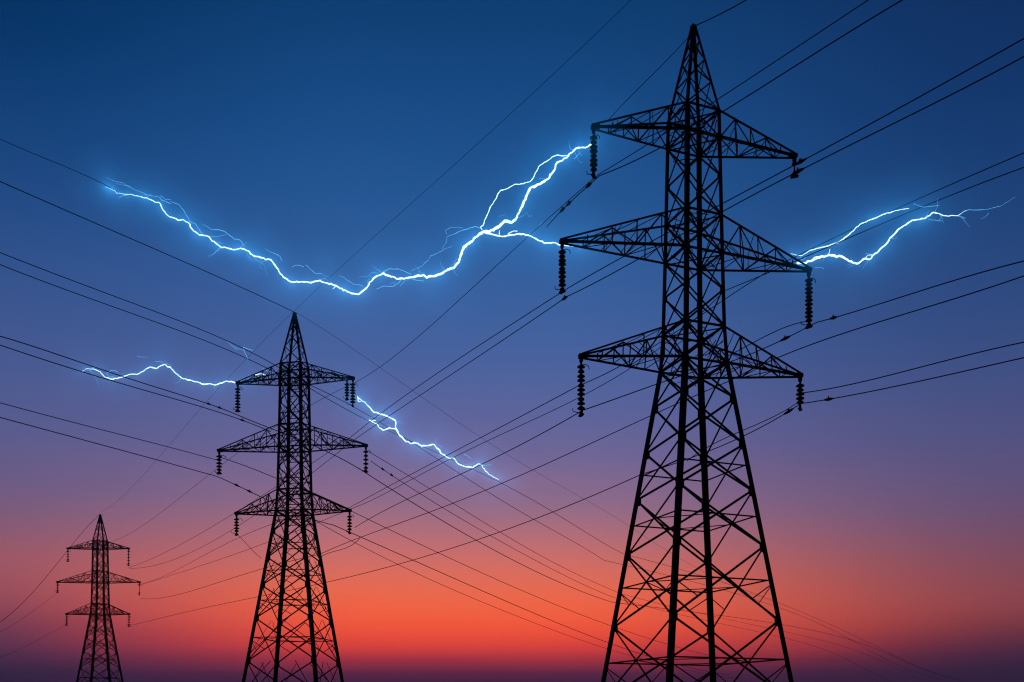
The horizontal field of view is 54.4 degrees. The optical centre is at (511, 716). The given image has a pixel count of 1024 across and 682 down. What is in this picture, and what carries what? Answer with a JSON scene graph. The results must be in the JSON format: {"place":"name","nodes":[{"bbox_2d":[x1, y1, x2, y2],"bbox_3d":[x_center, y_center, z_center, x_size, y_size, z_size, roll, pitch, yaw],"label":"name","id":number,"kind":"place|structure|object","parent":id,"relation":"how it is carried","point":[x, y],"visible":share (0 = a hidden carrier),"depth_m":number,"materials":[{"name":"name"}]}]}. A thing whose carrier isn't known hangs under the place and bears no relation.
{"place":"outdoors","nodes":[
{"label":"outdoors","id":0,"kind":"place"},
{"bbox_2d":[1,139,110,187],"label":"power cable","id":1,"kind":"object","parent":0,"point":[55,162],"visible":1,"depth_m":86.99,"materials":[{"name":"metal"}]},
{"bbox_2d":[357,396,498,479],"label":"lightning bolt","id":2,"kind":"object","parent":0,"point":[395,428],"visible":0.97,"depth_m":120.62,"materials":[{"name":"white"}]},
{"bbox_2d":[0,0,1023,681],"label":"sky","id":3,"kind":"structure","parent":0,"point":[892,519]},
{"bbox_2d":[794,198,1011,268],"bbox_3d":[23.280,-29.516,61.111,2.305,9.803,27.772,0,0,-7],"label":"lightning bolt","id":4,"kind":"object","parent":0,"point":[833,255],"visible":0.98,"depth_m":64.80,"materials":[{"name":"white"}]},
{"label":"ground","id":5,"kind":"structure","parent":0,"visible":0},
{"bbox_2d":[56,514,140,681],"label":"lattice pylon","id":6,"kind":"object","parent":5,"relation":"on","point":[105,583],"visible":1,"depth_m":239.08,"materials":[{"name":"metal"}]},
{"bbox_2d":[2,515,98,620],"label":"earth wire","id":7,"kind":"object","parent":6,"relation":"attached to","point":[54,566],"visible":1,"depth_m":203.53,"materials":[{"name":"metal"}]},
{"bbox_2d":[126,550,129,565],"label":"insulator string","id":8,"kind":"object","parent":6,"relation":"hanging from","point":[128,557],"visible":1,"depth_m":239.53,"materials":[{"name":"paint"}]},
{"bbox_2d":[217,312,367,681],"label":"lattice pylon","id":9,"kind":"object","parent":5,"relation":"on","point":[300,429],"visible":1,"depth_m":119.21,"materials":[{"name":"metal"}]},
{"bbox_2d":[0,345,270,431],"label":"power cable","id":10,"kind":"object","parent":9,"relation":"attached to","point":[134,387],"visible":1,"depth_m":102.30,"materials":[{"name":"metal"}]},
{"bbox_2d":[0,181,297,313],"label":"earth wire","id":11,"kind":"object","parent":9,"relation":"attached to","point":[141,243],"visible":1,"depth_m":101.04,"materials":[{"name":"metal"}]},
{"bbox_2d":[86,356,270,388],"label":"lightning bolt","id":12,"kind":"object","parent":9,"relation":"attached to","point":[158,368],"visible":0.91,"depth_m":119.83,"materials":[{"name":"white"}]},
{"bbox_2d":[215,453,225,474],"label":"insulator string","id":13,"kind":"object","parent":9,"relation":"hanging from","point":[219,466],"visible":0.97,"depth_m":120.93,"materials":[{"name":"paint"}]},
{"bbox_2d":[231,516,242,535],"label":"insulator string","id":14,"kind":"object","parent":9,"relation":"hanging from","point":[236,525],"visible":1,"depth_m":120.62,"materials":[{"name":"paint"}]},
{"bbox_2d":[233,385,242,411],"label":"insulator string","id":15,"kind":"object","parent":9,"relation":"hanging from","point":[237,398],"visible":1,"depth_m":120.64,"materials":[{"name":"paint"}]},
{"bbox_2d":[344,379,350,400],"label":"insulator string","id":16,"kind":"object","parent":9,"relation":"hanging from","point":[346,390],"visible":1,"depth_m":119.00,"materials":[{"name":"paint"}]},
{"bbox_2d":[346,513,353,533],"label":"insulator string","id":17,"kind":"object","parent":9,"relation":"hanging from","point":[349,523],"visible":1,"depth_m":118.91,"materials":[{"name":"paint"}]},
{"bbox_2d":[347,381,357,406],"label":"insulator string","id":18,"kind":"object","parent":9,"relation":"hanging from","point":[352,387],"visible":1,"depth_m":118.87,"materials":[{"name":"paint"}]},
{"bbox_2d":[0,417,727,674],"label":"power cable","id":19,"kind":"object","parent":9,"relation":"attached to","point":[299,514],"visible":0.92,"depth_m":120.99,"materials":[{"name":"metal"}]},
{"bbox_2d":[360,448,370,472],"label":"insulator string","id":20,"kind":"object","parent":9,"relation":"hanging from","point":[365,460],"visible":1,"depth_m":118.73,"materials":[{"name":"paint"}]},
{"bbox_2d":[371,461,890,681],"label":"power cable","id":21,"kind":"object","parent":20,"relation":"hanging from","point":[566,576],"visible":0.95,"depth_m":164.50,"materials":[{"name":"metal"}]},
{"bbox_2d":[371,453,931,681],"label":"power cable","id":22,"kind":"object","parent":20,"relation":"hanging from","point":[579,575],"visible":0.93,"depth_m":167.95,"materials":[{"name":"metal"}]},
{"bbox_2d":[101,0,630,511],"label":"earth wire","id":23,"kind":"object","parent":9,"relation":"attached to","point":[423,192],"visible":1,"depth_m":102.37,"materials":[{"name":"metal"}]},
{"bbox_2d":[0,402,733,660],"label":"power cable","id":24,"kind":"object","parent":9,"relation":"attached to","point":[306,491],"visible":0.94,"depth_m":120.04,"materials":[{"name":"metal"}]},
{"bbox_2d":[0,264,943,679],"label":"power cable","id":25,"kind":"object","parent":9,"relation":"attached to","point":[380,422],"visible":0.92,"depth_m":125.91,"materials":[{"name":"metal"}]},
{"bbox_2d":[0,336,959,678],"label":"power cable","id":26,"kind":"object","parent":9,"relation":"attached to","point":[364,472],"visible":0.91,"depth_m":120.71,"materials":[{"name":"metal"}]},
{"bbox_2d":[0,252,965,681],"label":"power cable","id":27,"kind":"object","parent":9,"relation":"attached to","point":[348,410],"visible":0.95,"depth_m":122.22,"materials":[{"name":"metal"}]},
{"bbox_2d":[315,520,737,678],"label":"power cable","id":28,"kind":"object","parent":9,"relation":"attached to","point":[473,598],"visible":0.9,"depth_m":150.01,"materials":[{"name":"metal"}]},
{"bbox_2d":[301,315,772,601],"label":"earth wire","id":29,"kind":"object","parent":9,"relation":"attached to","point":[491,444],"visible":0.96,"depth_m":151.53,"materials":[{"name":"metal"}]},
{"bbox_2d":[129,38,1023,567],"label":"power cable","id":30,"kind":"object","parent":9,"relation":"attached to","point":[691,220],"visible":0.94,"depth_m":60.59,"materials":[{"name":"metal"}]},
{"bbox_2d":[139,167,1023,585],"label":"power cable","id":31,"kind":"object","parent":9,"relation":"attached to","point":[677,333],"visible":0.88,"depth_m":73.09,"materials":[{"name":"metal"}]},
{"bbox_2d":[142,56,1023,567],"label":"power cable","id":32,"kind":"object","parent":9,"relation":"attached to","point":[696,226],"visible":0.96,"depth_m":59.56,"materials":[{"name":"metal"}]},
{"bbox_2d":[142,152,1023,583],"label":"power cable","id":33,"kind":"object","parent":9,"relation":"attached to","point":[660,342],"visible":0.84,"depth_m":72.27,"materials":[{"name":"metal"}]},
{"bbox_2d":[559,23,811,681],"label":"lattice pylon","id":34,"kind":"object","parent":5,"relation":"on","point":[684,357],"visible":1,"depth_m":69.39,"materials":[{"name":"metal"}]},
{"bbox_2d":[555,246,570,293],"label":"insulator string","id":35,"kind":"object","parent":34,"relation":"hanging from","point":[562,271],"visible":1,"depth_m":67.63,"materials":[{"name":"paint"}]},
{"bbox_2d":[572,361,589,416],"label":"insulator string","id":36,"kind":"object","parent":34,"relation":"hanging from","point":[581,376],"visible":1,"depth_m":67.93,"materials":[{"name":"paint"}]},
{"bbox_2d":[140,275,1023,598],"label":"power cable","id":37,"kind":"object","parent":34,"relation":"attached to","point":[672,405],"visible":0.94,"depth_m":73.52,"materials":[{"name":"metal"}]},
{"bbox_2d":[586,132,599,178],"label":"insulator string","id":38,"kind":"object","parent":34,"relation":"hanging from","point":[593,152],"visible":1,"depth_m":68.16,"materials":[{"name":"paint"}]},
{"bbox_2d":[109,144,590,294],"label":"lightning bolt","id":39,"kind":"object","parent":38,"relation":"attached to","point":[480,233],"visible":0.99,"depth_m":76.30,"materials":[{"name":"white"}]},
{"bbox_2d":[114,0,867,540],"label":"power cable","id":40,"kind":"object","parent":38,"relation":"attached to","point":[586,184],"visible":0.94,"depth_m":66.23,"materials":[{"name":"metal"}]},
{"bbox_2d":[609,34,690,118],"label":"earth wire","id":41,"kind":"object","parent":34,"relation":"attached to","point":[649,77],"visible":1,"depth_m":69.16,"materials":[{"name":"metal"}]},
{"bbox_2d":[354,260,1023,527],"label":"power cable","id":42,"kind":"object","parent":34,"relation":"attached to","point":[833,317],"visible":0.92,"depth_m":70.47,"materials":[{"name":"metal"}]},
{"bbox_2d":[695,0,745,25],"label":"earth wire","id":43,"kind":"object","parent":34,"relation":"attached to","point":[721,13],"visible":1,"depth_m":63.48,"materials":[{"name":"metal"}]},
{"bbox_2d":[546,0,902,226],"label":"power cable","id":44,"kind":"object","parent":34,"relation":"attached to","point":[569,202],"visible":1,"depth_m":57.37,"materials":[{"name":"metal"}]},
{"bbox_2d":[790,161,798,178],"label":"insulator string","id":45,"kind":"object","parent":34,"relation":"hanging from","point":[794,176],"visible":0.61,"depth_m":71.76,"materials":[{"name":"paint"}]},
{"bbox_2d":[796,380,803,410],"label":"insulator string","id":46,"kind":"object","parent":34,"relation":"hanging from","point":[800,393],"visible":1,"depth_m":71.78,"materials":[{"name":"paint"}]},
{"bbox_2d":[129,357,1023,625],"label":"power cable","id":47,"kind":"object","parent":46,"relation":"hanging from","point":[791,409],"visible":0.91,"depth_m":73.38,"materials":[{"name":"metal"}]},
{"bbox_2d":[687,403,796,460],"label":"power cable","id":48,"kind":"object","parent":46,"relation":"attached to","point":[744,429],"visible":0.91,"depth_m":71.11,"materials":[{"name":"metal"}]},
{"bbox_2d":[803,342,1023,392],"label":"power cable","id":49,"kind":"object","parent":46,"relation":"attached to","point":[917,367],"visible":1,"depth_m":64.29,"materials":[{"name":"metal"}]},
{"bbox_2d":[801,275,815,328],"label":"insulator string","id":50,"kind":"object","parent":34,"relation":"hanging from","point":[809,299],"visible":1,"depth_m":71.96,"materials":[{"name":"paint"}]},
{"bbox_2d":[720,321,805,359],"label":"power cable","id":51,"kind":"object","parent":50,"relation":"attached to","point":[767,335],"visible":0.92,"depth_m":71.71,"materials":[{"name":"metal"}]}
]}

